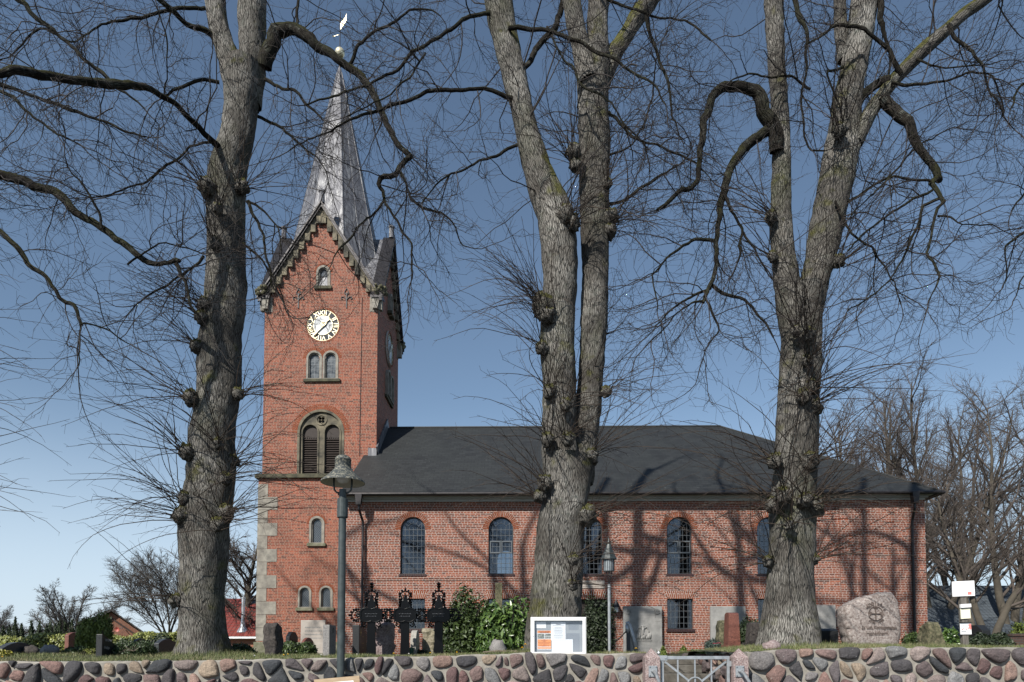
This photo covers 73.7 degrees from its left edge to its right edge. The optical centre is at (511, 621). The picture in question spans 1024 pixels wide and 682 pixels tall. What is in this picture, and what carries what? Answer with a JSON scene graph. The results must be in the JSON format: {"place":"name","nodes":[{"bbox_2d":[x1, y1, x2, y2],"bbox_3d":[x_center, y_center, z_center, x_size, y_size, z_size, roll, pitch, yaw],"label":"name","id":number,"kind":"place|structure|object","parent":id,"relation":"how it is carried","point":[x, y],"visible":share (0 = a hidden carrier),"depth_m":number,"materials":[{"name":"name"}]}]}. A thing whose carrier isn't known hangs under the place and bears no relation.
{"place":"outdoors","nodes":[
{"label":"outdoors","id":0,"kind":"place"},
{"bbox_2d":[0,640,1023,661],"bbox_3d":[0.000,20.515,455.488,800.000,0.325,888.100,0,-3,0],"label":"churchyard ground","id":1,"kind":"structure","parent":0,"point":[690,653],"depth_m":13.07,"materials":[{"name":"plant"}]},
{"bbox_2d":[0,649,13,655],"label":"golden shrub","id":2,"kind":"object","parent":1,"relation":"on","point":[6,652],"visible":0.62,"depth_m":13.15,"materials":[{"name":"yellow plant"}]},
{"bbox_2d":[0,605,27,634],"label":"bare tree","id":3,"kind":"object","parent":1,"relation":"on","point":[5,623],"visible":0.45,"depth_m":84.49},
{"bbox_2d":[0,642,29,654],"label":"headstone","id":4,"kind":"object","parent":1,"relation":"on","point":[15,647],"visible":0.59,"depth_m":13.94,"materials":[{"name":"grey stone"}]},
{"bbox_2d":[10,616,20,636],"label":"conifer","id":5,"kind":"object","parent":1,"relation":"on","point":[14,631],"visible":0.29,"depth_m":64.58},
{"bbox_2d":[21,645,39,653],"bbox_3d":[-10.005,0.610,14.191,0.330,0.266,0.270,1,-3,-27],"label":"field stone","id":6,"kind":"object","parent":1,"relation":"on","point":[31,648],"visible":0.59,"depth_m":14.11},
{"bbox_2d":[0,631,66,652],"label":"hedge","id":7,"kind":"object","parent":1,"relation":"on","point":[40,640],"visible":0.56,"depth_m":20.77,"materials":[{"name":"green plant"}]},
{"bbox_2d":[39,644,59,653],"bbox_3d":[-10.145,0.641,14.981,0.383,0.291,0.350,1,-3,-29],"label":"field stone","id":8,"kind":"object","parent":1,"relation":"on","point":[52,648],"visible":0.56,"depth_m":14.88,"materials":[{"name":"grey stone"}]},
{"bbox_2d":[64,632,75,649],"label":"headstone","id":9,"kind":"object","parent":1,"relation":"on","point":[69,637],"visible":0.44,"depth_m":17.57,"materials":[{"name":"red stone"}]},
{"bbox_2d":[18,579,130,632],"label":"bare tree","id":10,"kind":"object","parent":1,"relation":"on","point":[59,613],"visible":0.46,"depth_m":93.98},
{"bbox_2d":[61,644,88,653],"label":"shrub","id":11,"kind":"object","parent":1,"relation":"on","point":[77,648],"visible":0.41,"depth_m":14.88,"materials":[{"name":"green plant"}]},
{"bbox_2d":[81,647,95,654],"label":"shrub","id":12,"kind":"object","parent":1,"relation":"on","point":[89,650],"visible":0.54,"depth_m":13.81,"materials":[{"name":"green plant"}]},
{"bbox_2d":[72,609,114,649],"bbox_3d":[-9.768,0.247,15.983,0.890,1.162,0.892,0,-3,-2],"label":"thuja","id":13,"kind":"object","parent":1,"relation":"on","point":[88,630],"visible":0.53,"depth_m":15.77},
{"bbox_2d":[96,634,114,656],"bbox_3d":[-7.798,0.476,13.252,0.123,0.452,0.720,0,-3,0],"label":"headstone","id":14,"kind":"object","parent":1,"relation":"on","point":[105,645],"visible":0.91,"depth_m":12.94,"materials":[{"name":"black stone"}]},
{"bbox_2d":[105,610,143,636],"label":"brick house","id":15,"kind":"structure","parent":1,"relation":"on","point":[122,626],"depth_m":62.48,"materials":[{"name":"brick"}]},
{"bbox_2d":[111,637,159,655],"bbox_3d":[-7.484,0.511,13.487,0.925,0.448,0.791,0,-3,-6],"label":"shrub","id":16,"kind":"object","parent":1,"relation":"on","point":[146,647],"visible":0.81,"depth_m":13.30,"materials":[{"name":"green plant"}]},
{"bbox_2d":[0,0,283,532],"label":"lime tree","id":17,"kind":"object","parent":1,"relation":"on","point":[14,178],"visible":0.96,"depth_m":12.52,"materials":[{"name":"brown plant"}]},
{"bbox_2d":[112,631,176,642],"bbox_3d":[-11.968,0.700,22.001,2.524,0.847,1.349,0,-3,0],"label":"hedge","id":18,"kind":"object","parent":1,"relation":"on","point":[145,635],"visible":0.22,"depth_m":21.80,"materials":[{"name":"green plant"}]},
{"bbox_2d":[147,631,171,645],"bbox_3d":[-10.330,0.681,20.000,1.056,0.886,0.817,0,-3,3],"label":"shrub","id":19,"kind":"object","parent":1,"relation":"on","point":[159,636],"visible":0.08,"depth_m":19.86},
{"bbox_2d":[154,639,175,653],"bbox_3d":[-7.601,0.559,14.965,0.112,0.371,0.750,0,-3,0],"label":"headstone","id":20,"kind":"object","parent":1,"relation":"on","point":[164,645],"visible":0.77,"depth_m":14.82,"materials":[{"name":"grey stone"}]},
{"bbox_2d":[95,546,237,632],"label":"bare tree","id":21,"kind":"object","parent":1,"relation":"on","point":[151,574],"visible":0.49,"depth_m":56.19,"materials":[{"name":"plant"}]},
{"bbox_2d":[160,528,256,631],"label":"bare tree","id":22,"kind":"object","parent":1,"relation":"on","point":[237,566],"visible":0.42,"depth_m":54.10,"materials":[{"name":"plant"}]},
{"bbox_2d":[225,595,255,646],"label":"house","id":23,"kind":"structure","parent":1,"relation":"on","point":[243,635],"depth_m":52.51,"materials":[{"name":"brick"}]},
{"bbox_2d":[231,642,257,659],"bbox_3d":[-6.040,0.639,15.162,0.702,0.401,0.667,2,-3,-33],"label":"shrub","id":24,"kind":"object","parent":1,"relation":"on","point":[237,647],"visible":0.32,"depth_m":15.02,"materials":[{"name":"green plant"}]},
{"bbox_2d":[0,0,542,654],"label":"lime tree","id":25,"kind":"object","parent":1,"relation":"on","point":[202,516],"visible":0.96,"depth_m":13.80,"materials":[{"name":"brown plant"}]},
{"bbox_2d":[263,623,283,655],"bbox_3d":[-4.833,0.370,13.828,0.310,0.709,0.493,0,-3,0],"label":"headstone","id":26,"kind":"object","parent":1,"relation":"on","point":[273,641],"visible":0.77,"depth_m":13.62,"materials":[{"name":"stone"}]},
{"bbox_2d":[286,632,297,642],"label":"headstone","id":27,"kind":"object","parent":1,"relation":"on","point":[290,636],"visible":0.5,"depth_m":19.25,"materials":[{"name":"black stone"}]},
{"bbox_2d":[282,640,318,654],"bbox_3d":[-4.740,0.627,15.187,0.894,0.450,0.797,0,-3,-5],"label":"shrub","id":28,"kind":"object","parent":1,"relation":"on","point":[294,647],"visible":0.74,"depth_m":14.97,"materials":[{"name":"green plant"}]},
{"bbox_2d":[301,620,325,653],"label":"epitaph slab","id":29,"kind":"structure","parent":1,"relation":"on","point":[312,630],"depth_m":35.31,"materials":[{"name":"grey stone"}]},
{"bbox_2d":[0,652,645,681],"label":"stone wall","id":30,"kind":"structure","parent":1,"relation":"on","point":[560,667],"depth_m":11.43,"materials":[{"name":"stone"}]},
{"bbox_2d":[531,617,585,653],"bbox_3d":[0.796,0.500,11.746,0.951,1.161,0.168,0,-3,0],"label":"notice case","id":31,"kind":"object","parent":30,"relation":"on","point":[567,635],"visible":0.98,"depth_m":11.75,"materials":[{"name":"white metal"}]},
{"bbox_2d":[323,625,335,655],"bbox_3d":[-3.646,0.386,13.646,0.136,0.639,0.500,0,-3,0],"label":"headstone","id":32,"kind":"object","parent":1,"relation":"on","point":[329,639],"visible":0.92,"depth_m":13.41,"materials":[{"name":"grey stone"}]},
{"bbox_2d":[352,625,366,654],"bbox_3d":[-3.269,0.413,14.656,0.150,0.676,0.720,0,-3,0],"label":"headstone","id":33,"kind":"object","parent":1,"relation":"on","point":[359,636],"visible":0.88,"depth_m":14.31,"materials":[{"name":"black stone"}]},
{"bbox_2d":[348,582,393,654],"bbox_3d":[-2.885,-0.038,14.013,0.962,1.548,0.115,0,-3,0],"label":"iron cross","id":34,"kind":"object","parent":1,"relation":"on","point":[371,613],"visible":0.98,"depth_m":13.99,"materials":[{"name":"black"}]},
{"bbox_2d":[376,620,395,654],"bbox_3d":[-2.765,0.366,14.875,0.331,0.853,0.999,0,-3,0],"label":"headstone","id":35,"kind":"object","parent":1,"relation":"on","point":[385,638],"visible":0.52,"depth_m":14.41,"materials":[{"name":"stone"}]},
{"bbox_2d":[382,587,426,654],"bbox_3d":[-2.193,0.015,13.998,0.962,1.453,0.090,0,-3,0],"label":"iron cross","id":36,"kind":"object","parent":1,"relation":"on","point":[405,613],"visible":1,"depth_m":13.98,"materials":[{"name":"black"}]},
{"bbox_2d":[410,630,419,654],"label":"headstone","id":37,"kind":"object","parent":1,"relation":"on","point":[414,641],"visible":0.81,"depth_m":15.28,"materials":[{"name":"stone"}]},
{"bbox_2d":[422,628,433,654],"bbox_3d":[-1.945,0.503,16.035,0.333,0.713,0.570,0,-3,0],"label":"headstone","id":38,"kind":"object","parent":1,"relation":"on","point":[428,640],"visible":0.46,"depth_m":15.80,"materials":[{"name":"beige stone"}]},
{"bbox_2d":[416,582,461,653],"bbox_3d":[-1.505,-0.032,14.013,0.962,1.560,0.115,0,-3,0],"label":"iron cross","id":39,"kind":"object","parent":1,"relation":"on","point":[438,615],"visible":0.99,"depth_m":13.99,"materials":[{"name":"black"}]},
{"bbox_2d":[447,645,462,653],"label":"shrub","id":40,"kind":"object","parent":1,"relation":"on","point":[453,649],"visible":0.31,"depth_m":15.42,"materials":[{"name":"green plant"}]},
{"bbox_2d":[443,582,488,653],"bbox_3d":[-1.101,-0.004,17.681,1.700,1.991,1.480,0,-3,-1],"label":"rhododendron","id":41,"kind":"object","parent":1,"relation":"on","point":[460,633],"visible":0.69,"depth_m":17.19,"materials":[{"name":"green plant"}]},
{"bbox_2d":[489,639,506,650],"bbox_3d":[-0.317,0.609,15.587,0.410,0.445,0.304,0,-3,0],"label":"field stone","id":42,"kind":"object","parent":1,"relation":"on","point":[496,644],"visible":0.5,"depth_m":15.49,"materials":[{"name":"grey stone"}]},
{"bbox_2d":[495,583,501,607],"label":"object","id":43,"kind":"object","parent":1,"relation":"on","point":[498,593],"visible":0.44,"depth_m":19.05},
{"bbox_2d":[474,595,529,652],"bbox_3d":[-0.100,0.218,16.746,1.646,1.753,1.576,-1,-3,12],"label":"rhododendron","id":44,"kind":"object","parent":1,"relation":"on","point":[506,624],"visible":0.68,"depth_m":16.31,"materials":[{"name":"green plant"}]},
{"bbox_2d":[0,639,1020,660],"bbox_3d":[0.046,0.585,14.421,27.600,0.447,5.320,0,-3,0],"label":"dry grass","id":45,"kind":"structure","parent":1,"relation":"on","point":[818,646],"depth_m":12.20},
{"bbox_2d":[208,0,817,650],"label":"lime tree","id":46,"kind":"object","parent":1,"relation":"on","point":[570,450],"visible":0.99,"depth_m":13.09,"materials":[{"name":"brown plant"}]},
{"bbox_2d":[252,13,945,659],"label":"church","id":47,"kind":"structure","parent":1,"relation":"on","point":[414,529],"depth_m":34.36,"materials":[{"name":"brick"}]},
{"bbox_2d":[295,583,313,610],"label":"leaded window","id":48,"kind":"structure","parent":47,"relation":"in","point":[304,592],"depth_m":36.05,"materials":[{"name":"glass"}]},
{"bbox_2d":[303,347,325,378],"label":"paired window","id":49,"kind":"structure","parent":47,"relation":"in","point":[312,358],"depth_m":36.86,"materials":[{"name":"glass"}]},
{"bbox_2d":[307,514,326,545],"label":"leaded window","id":50,"kind":"structure","parent":47,"relation":"in","point":[316,535],"depth_m":36.21,"materials":[{"name":"glass"}]},
{"bbox_2d":[292,404,349,473],"bbox_3d":[-10.256,-9.792,36.812,3.132,3.844,0.420,0,-3,1],"label":"belfry window","id":51,"kind":"structure","parent":47,"relation":"in","point":[321,447],"depth_m":36.74,"materials":[{"name":"stone"}]},
{"bbox_2d":[314,263,332,289],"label":"gable window","id":52,"kind":"structure","parent":47,"relation":"in","point":[328,286],"depth_m":37.01,"materials":[{"name":"glass"}]},
{"bbox_2d":[317,583,334,610],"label":"leaded window","id":53,"kind":"structure","parent":47,"relation":"in","point":[325,592],"depth_m":36.04,"materials":[{"name":"glass"}]},
{"bbox_2d":[319,347,341,377],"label":"paired window","id":54,"kind":"structure","parent":47,"relation":"in","point":[330,364],"depth_m":36.88,"materials":[{"name":"glass"}]},
{"bbox_2d":[385,370,390,399],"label":"paired window","id":55,"kind":"structure","parent":47,"relation":"in","point":[388,373],"depth_m":38.97,"materials":[{"name":"grey glass"}]},
{"bbox_2d":[388,294,394,320],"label":"gable window","id":56,"kind":"structure","parent":47,"relation":"in","point":[390,297],"depth_m":39.71,"materials":[{"name":"grey glass"}]},
{"bbox_2d":[390,376,393,404],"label":"paired window","id":57,"kind":"structure","parent":47,"relation":"in","point":[392,379],"depth_m":40.51,"materials":[{"name":"grey glass"}]},
{"bbox_2d":[396,591,427,631],"bbox_3d":[-4.889,-0.504,33.510,1.579,2.005,0.310,0,-3,1],"label":"square window","id":58,"kind":"structure","parent":47,"relation":"in","point":[418,597],"depth_m":33.57,"materials":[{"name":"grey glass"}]},
{"bbox_2d":[395,511,430,576],"bbox_3d":[-4.878,-3.838,33.665,1.802,3.247,0.300,0,-3,1],"label":"arched window","id":59,"kind":"structure","parent":47,"relation":"in","point":[413,529],"depth_m":33.74,"materials":[{"name":"glass"}]},
{"bbox_2d":[483,511,518,576],"bbox_3d":[-0.542,-3.831,33.604,1.802,3.241,0.300,0,-3,1],"label":"arched window","id":60,"kind":"structure","parent":47,"relation":"in","point":[500,529],"depth_m":33.68,"materials":[{"name":"glass"}]},
{"bbox_2d":[485,591,516,606],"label":"square window","id":61,"kind":"structure","parent":47,"relation":"in","point":[506,595],"depth_m":33.40,"materials":[{"name":"brick"}]},
{"bbox_2d":[581,591,607,616],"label":"square window","id":62,"kind":"structure","parent":47,"relation":"in","point":[598,594],"depth_m":33.33,"materials":[{"name":"brick"}]},
{"bbox_2d":[583,515,607,576],"bbox_3d":[3.820,-3.824,33.542,1.802,3.236,0.300,0,-3,1],"label":"arched window","id":63,"kind":"structure","parent":47,"relation":"in","point":[591,568],"depth_m":33.61,"materials":[{"name":"grey glass"}]},
{"bbox_2d":[661,511,697,576],"bbox_3d":[8.189,-3.817,33.481,1.802,3.231,0.300,0,-3,1],"label":"arched window","id":64,"kind":"structure","parent":47,"relation":"in","point":[677,551],"depth_m":33.55,"materials":[{"name":"glass"}]},
{"bbox_2d":[664,591,695,631],"bbox_3d":[8.191,-0.501,33.327,1.579,1.997,0.310,0,-3,1],"label":"square window","id":65,"kind":"structure","parent":47,"relation":"in","point":[681,620],"depth_m":33.41,"materials":[{"name":"glass"}]},
{"bbox_2d":[751,512,768,576],"bbox_3d":[12.583,-3.810,33.419,1.802,3.226,0.300,0,-3,1],"label":"arched window","id":66,"kind":"structure","parent":47,"relation":"in","point":[763,543],"depth_m":33.51,"materials":[{"name":"grey glass"}]},
{"bbox_2d":[755,591,764,621],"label":"square window","id":67,"kind":"structure","parent":47,"relation":"in","point":[760,594],"depth_m":33.37,"materials":[{"name":"grey glass"}]},
{"bbox_2d":[582,591,624,652],"bbox_3d":[2.271,0.094,17.982,1.395,1.783,1.052,-2,-3,40],"label":"yew","id":68,"kind":"object","parent":1,"relation":"on","point":[596,629],"visible":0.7,"depth_m":17.75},
{"bbox_2d":[623,606,661,653],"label":"epitaph slab","id":69,"kind":"structure","parent":1,"relation":"on","point":[646,626],"depth_m":32.92,"materials":[{"name":"grey stone"}]},
{"bbox_2d":[704,638,720,653],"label":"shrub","id":70,"kind":"object","parent":1,"relation":"on","point":[708,644],"visible":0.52,"depth_m":16.87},
{"bbox_2d":[715,620,723,645],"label":"headstone","id":71,"kind":"object","parent":1,"relation":"on","point":[719,636],"visible":0.44,"depth_m":17.02,"materials":[{"name":"stone"}]},
{"bbox_2d":[710,606,745,639],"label":"epitaph slab","id":72,"kind":"structure","parent":1,"relation":"on","point":[717,614],"depth_m":32.75,"materials":[{"name":"grey stone"}]},
{"bbox_2d":[721,612,740,652],"bbox_3d":[5.271,0.256,16.375,0.400,0.962,0.440,0,-3,0],"label":"obelisk","id":73,"kind":"object","parent":1,"relation":"on","point":[731,630],"visible":0.75,"depth_m":16.21,"materials":[{"name":"red stone"}]},
{"bbox_2d":[739,616,758,644],"bbox_3d":[6.315,0.375,17.994,0.993,1.116,0.819,1,-3,-15],"label":"yew","id":74,"kind":"object","parent":1,"relation":"on","point":[743,624],"visible":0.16,"depth_m":17.90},
{"bbox_2d":[742,622,759,645],"bbox_3d":[5.538,0.336,15.751,0.358,0.646,0.400,0,-3,0],"label":"headstone","id":75,"kind":"object","parent":1,"relation":"on","point":[752,628],"visible":0.59,"depth_m":15.61,"materials":[{"name":"stone"}]},
{"bbox_2d":[762,640,780,649],"bbox_3d":[4.604,0.426,12.088,0.323,0.226,0.265,0,-3,0],"label":"field stone","id":76,"kind":"object","parent":1,"relation":"on","point":[772,644],"visible":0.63,"depth_m":12.00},
{"bbox_2d":[548,0,1023,645],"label":"lime tree","id":77,"kind":"object","parent":1,"relation":"on","point":[794,502],"visible":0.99,"depth_m":13.28,"materials":[{"name":"brown plant"}]},
{"bbox_2d":[817,605,835,628],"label":"epitaph slab","id":78,"kind":"structure","parent":1,"relation":"on","point":[827,616],"depth_m":32.44,"materials":[{"name":"grey stone"}]},
{"bbox_2d":[821,629,837,643],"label":"headstone","id":79,"kind":"object","parent":1,"relation":"on","point":[829,635],"visible":0.41,"depth_m":15.00,"materials":[{"name":"black stone"}]},
{"bbox_2d":[682,646,1023,681],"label":"stone wall","id":80,"kind":"structure","parent":1,"relation":"on","point":[922,664],"depth_m":11.43,"materials":[{"name":"stone"}]},
{"bbox_2d":[823,408,883,467],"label":"bare tree","id":81,"kind":"object","parent":1,"relation":"on","point":[858,445],"visible":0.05,"depth_m":68.46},
{"bbox_2d":[836,591,900,644],"bbox_3d":[7.215,-0.012,13.907,1.200,1.209,0.628,0,-3,0],"label":"memorial boulder","id":82,"kind":"object","parent":1,"relation":"on","point":[872,618],"visible":0.99,"depth_m":13.62,"materials":[{"name":"grey"}]},
{"bbox_2d":[819,391,987,543],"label":"bare tree","id":83,"kind":"object","parent":1,"relation":"on","point":[847,434],"visible":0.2,"depth_m":61.34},
{"bbox_2d":[901,632,917,644],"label":"shrub","id":84,"kind":"object","parent":1,"relation":"on","point":[910,637],"visible":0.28,"depth_m":15.49,"materials":[{"name":"green plant"}]},
{"bbox_2d":[823,0,1023,344],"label":"lime tree","id":85,"kind":"object","parent":1,"relation":"on","point":[1014,239],"visible":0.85,"depth_m":13.01,"materials":[{"name":"brown plant"}]},
{"bbox_2d":[824,333,1023,608],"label":"bare tree","id":86,"kind":"object","parent":1,"relation":"on","point":[914,439],"visible":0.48,"depth_m":52.24,"materials":[{"name":"plant"}]},
{"bbox_2d":[825,362,1023,574],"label":"bare tree","id":87,"kind":"object","parent":1,"relation":"on","point":[947,423],"visible":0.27,"depth_m":57.05,"materials":[{"name":"plant"}]},
{"bbox_2d":[917,622,945,644],"bbox_3d":[8.310,0.272,13.572,0.370,0.546,0.434,0,-3,0],"label":"gravestone","id":88,"kind":"object","parent":1,"relation":"on","point":[930,632],"visible":0.85,"depth_m":13.40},
{"bbox_2d":[854,373,1023,585],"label":"bare tree","id":89,"kind":"object","parent":1,"relation":"on","point":[944,579],"visible":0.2,"depth_m":67.73,"materials":[{"name":"plant"}]},
{"bbox_2d":[942,626,959,645],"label":"shrub","id":90,"kind":"object","parent":1,"relation":"on","point":[950,636],"visible":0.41,"depth_m":15.35,"materials":[{"name":"green plant"}]},
{"bbox_2d":[893,448,1023,633],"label":"bare tree","id":91,"kind":"object","parent":1,"relation":"on","point":[958,553],"visible":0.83,"depth_m":44.57,"materials":[{"name":"plant"}]},
{"bbox_2d":[952,581,974,644],"bbox_3d":[8.451,0.029,12.782,0.418,1.604,0.140,0,-3,0],"label":"sign post","id":92,"kind":"object","parent":1,"relation":"on","point":[961,590],"visible":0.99,"depth_m":12.77,"materials":[{"name":"white wood"}]},
{"bbox_2d":[919,368,1023,623],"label":"bare tree","id":93,"kind":"object","parent":1,"relation":"on","point":[999,596],"visible":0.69,"depth_m":51.96,"materials":[{"name":"plant"}]},
{"bbox_2d":[927,586,1023,636],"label":"hall","id":94,"kind":"structure","parent":1,"relation":"on","point":[941,614],"depth_m":53.34,"materials":[{"name":"brick"}]},
{"bbox_2d":[968,625,990,635],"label":"headstone","id":95,"kind":"object","parent":1,"relation":"on","point":[981,628],"visible":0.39,"depth_m":17.16,"materials":[{"name":"black stone"}]},
{"bbox_2d":[968,631,1016,645],"bbox_3d":[11.212,0.505,15.965,1.101,0.573,0.919,1,-3,-27],"label":"shrub","id":96,"kind":"object","parent":1,"relation":"on","point":[994,639],"visible":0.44,"depth_m":15.78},
{"bbox_2d":[1007,633,1023,645],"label":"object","id":97,"kind":"structure","parent":1,"relation":"on","point":[1017,638],"depth_m":19.99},
{"bbox_2d":[1008,618,1023,632],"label":"conifer","id":98,"kind":"object","parent":1,"relation":"on","point":[1019,628],"visible":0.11,"depth_m":22.00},
{"bbox_2d":[0,0,1023,635],"label":"sky","id":99,"kind":"structure","parent":0,"point":[33,554],"materials":[{"name":"blue"}]},
{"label":"path","id":100,"kind":"structure","parent":0,"visible":0},
{"bbox_2d":[601,537,616,651],"bbox_3d":[2.424,-0.624,17.045,0.370,3.039,0.370,-1,-3,22],"label":"path lamp","id":101,"kind":"object","parent":100,"relation":"on","point":[608,565],"visible":0.87,"depth_m":16.99,"materials":[{"name":"metal"}]},
{"bbox_2d":[625,621,637,651],"bbox_3d":[2.747,0.403,15.598,0.320,0.839,0.091,0,-3,0],"label":"handrail","id":102,"kind":"object","parent":100,"relation":"on","point":[629,632],"visible":0.89,"depth_m":15.57,"materials":[{"name":"metal"}]},
{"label":"pavement","id":103,"kind":"structure","parent":0,"visible":0},
{"bbox_2d":[314,676,359,681],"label":"sign board","id":104,"kind":"object","parent":103,"relation":"on","point":[349,679],"visible":1,"depth_m":11.06,"materials":[{"name":"brown wood"}]},
{"bbox_2d":[320,454,364,676],"bbox_3d":[-2.835,-0.407,11.360,0.729,4.795,0.729,0,-3,0],"label":"street lamp","id":105,"kind":"object","parent":103,"relation":"on","point":[341,474],"visible":1,"depth_m":11.34,"materials":[{"name":"grey metal"}]},
{"bbox_2d":[643,648,659,681],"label":"gate post","id":106,"kind":"object","parent":103,"relation":"on","point":[651,657],"visible":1,"depth_m":11.18,"materials":[{"name":"pink stone"}]},
{"bbox_2d":[648,666,660,681],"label":"handrail","id":107,"kind":"object","parent":106,"relation":"attached to","point":[653,671],"visible":1,"depth_m":11.15,"materials":[{"name":"metal"}]},
{"bbox_2d":[657,651,731,681],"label":"metal gate","id":108,"kind":"structure","parent":106,"relation":"attached to","point":[663,658],"depth_m":11.28,"materials":[{"name":"metal"}]},
{"bbox_2d":[660,659,708,681],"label":"path steps","id":109,"kind":"structure","parent":103,"relation":"on","point":[686,668],"depth_m":13.19,"materials":[{"name":"stone"}]},
{"bbox_2d":[730,648,748,681],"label":"gate post","id":110,"kind":"object","parent":103,"relation":"on","point":[738,657],"visible":0.85,"depth_m":11.18,"materials":[{"name":"pink stone"}]},
{"bbox_2d":[735,666,750,681],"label":"handrail","id":111,"kind":"object","parent":110,"relation":"attached to","point":[739,671],"visible":1,"depth_m":11.15,"materials":[{"name":"metal"}]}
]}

